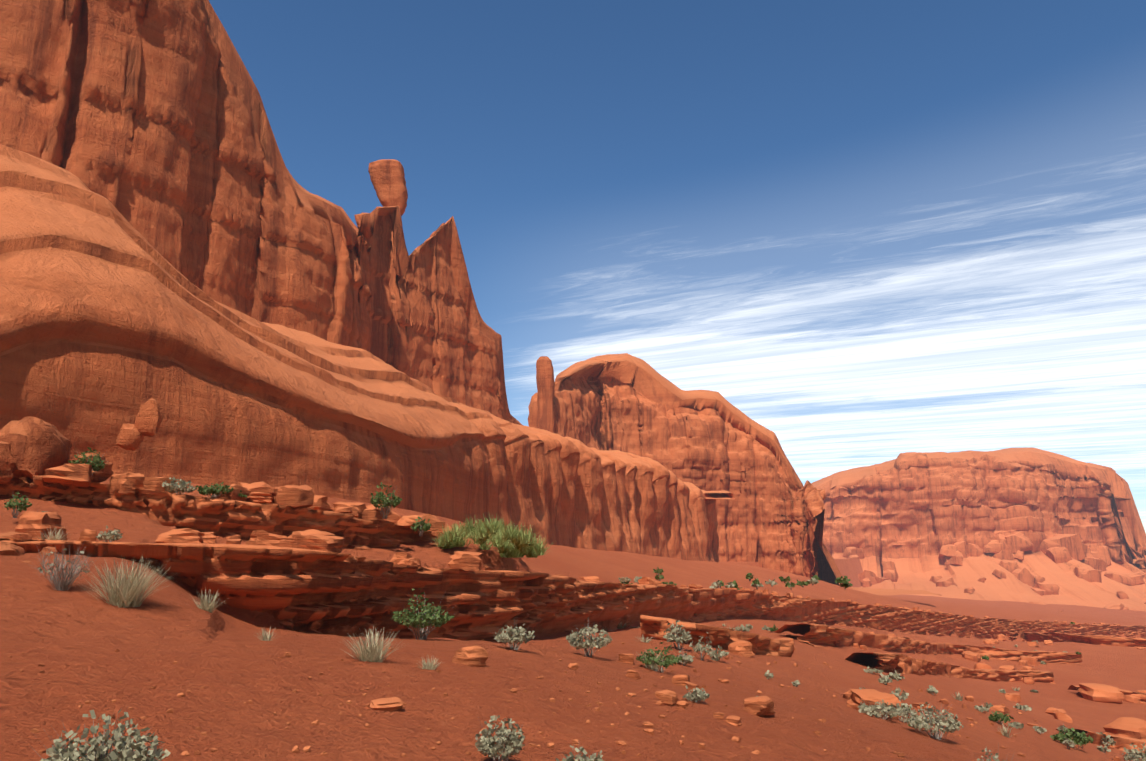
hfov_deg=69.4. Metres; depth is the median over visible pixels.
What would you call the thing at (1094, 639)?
ledge
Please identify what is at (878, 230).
sky
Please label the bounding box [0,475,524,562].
ledge
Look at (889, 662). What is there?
ledge
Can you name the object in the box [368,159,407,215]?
balanced rock head
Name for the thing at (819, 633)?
ledge
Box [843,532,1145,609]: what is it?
talus blocks
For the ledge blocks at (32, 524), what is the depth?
21.95 m
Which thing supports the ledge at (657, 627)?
on the terrain
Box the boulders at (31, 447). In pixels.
[0,398,162,483]
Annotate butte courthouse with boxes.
[811,447,1145,611]
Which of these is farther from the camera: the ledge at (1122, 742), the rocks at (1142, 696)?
the rocks at (1142, 696)
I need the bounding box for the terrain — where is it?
[0,477,1145,760]
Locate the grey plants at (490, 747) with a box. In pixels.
[38,477,1145,760]
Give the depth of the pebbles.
8.06 m
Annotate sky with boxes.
[209,0,1145,532]
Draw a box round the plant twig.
[10,453,1141,760]
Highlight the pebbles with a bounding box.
[8,595,1077,760]
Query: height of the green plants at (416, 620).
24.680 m
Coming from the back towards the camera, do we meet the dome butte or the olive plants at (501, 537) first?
the dome butte
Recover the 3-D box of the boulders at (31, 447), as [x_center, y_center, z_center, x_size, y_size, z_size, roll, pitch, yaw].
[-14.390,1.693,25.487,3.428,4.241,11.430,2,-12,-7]
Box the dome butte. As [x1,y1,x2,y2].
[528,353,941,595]
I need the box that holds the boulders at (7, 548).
[0,532,61,562]
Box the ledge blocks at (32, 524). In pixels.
[14,464,1119,625]
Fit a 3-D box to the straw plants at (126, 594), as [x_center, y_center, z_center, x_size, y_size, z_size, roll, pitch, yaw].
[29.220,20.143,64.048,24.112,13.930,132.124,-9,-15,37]
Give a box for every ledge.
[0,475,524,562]
[0,538,1145,641]
[640,615,793,657]
[775,623,1082,663]
[845,652,1055,683]
[1023,632,1145,647]
[1055,727,1145,752]
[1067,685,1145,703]
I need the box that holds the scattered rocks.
[284,611,1145,760]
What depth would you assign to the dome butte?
220.42 m
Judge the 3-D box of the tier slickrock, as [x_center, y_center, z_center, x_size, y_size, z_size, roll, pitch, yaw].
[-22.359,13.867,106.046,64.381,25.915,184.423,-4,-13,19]
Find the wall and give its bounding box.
[0,0,523,425]
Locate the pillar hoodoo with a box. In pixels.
[536,356,554,432]
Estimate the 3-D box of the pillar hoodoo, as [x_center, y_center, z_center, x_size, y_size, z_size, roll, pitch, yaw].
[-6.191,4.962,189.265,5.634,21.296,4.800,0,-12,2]
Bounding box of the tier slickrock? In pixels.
[0,144,734,562]
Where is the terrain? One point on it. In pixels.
(230, 661)
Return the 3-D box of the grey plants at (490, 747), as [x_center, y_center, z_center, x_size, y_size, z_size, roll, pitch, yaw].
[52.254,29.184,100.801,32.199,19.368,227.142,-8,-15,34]
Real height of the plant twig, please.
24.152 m
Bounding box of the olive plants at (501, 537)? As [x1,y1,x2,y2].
[428,514,552,557]
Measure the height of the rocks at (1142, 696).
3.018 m
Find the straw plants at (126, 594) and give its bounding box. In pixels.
[36,528,1020,737]
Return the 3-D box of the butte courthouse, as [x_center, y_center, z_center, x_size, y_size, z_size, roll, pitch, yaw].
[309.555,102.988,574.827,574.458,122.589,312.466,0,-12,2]
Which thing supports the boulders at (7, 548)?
on the terrain
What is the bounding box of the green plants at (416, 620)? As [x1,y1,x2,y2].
[4,442,1093,745]
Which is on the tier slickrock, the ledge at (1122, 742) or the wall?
the wall

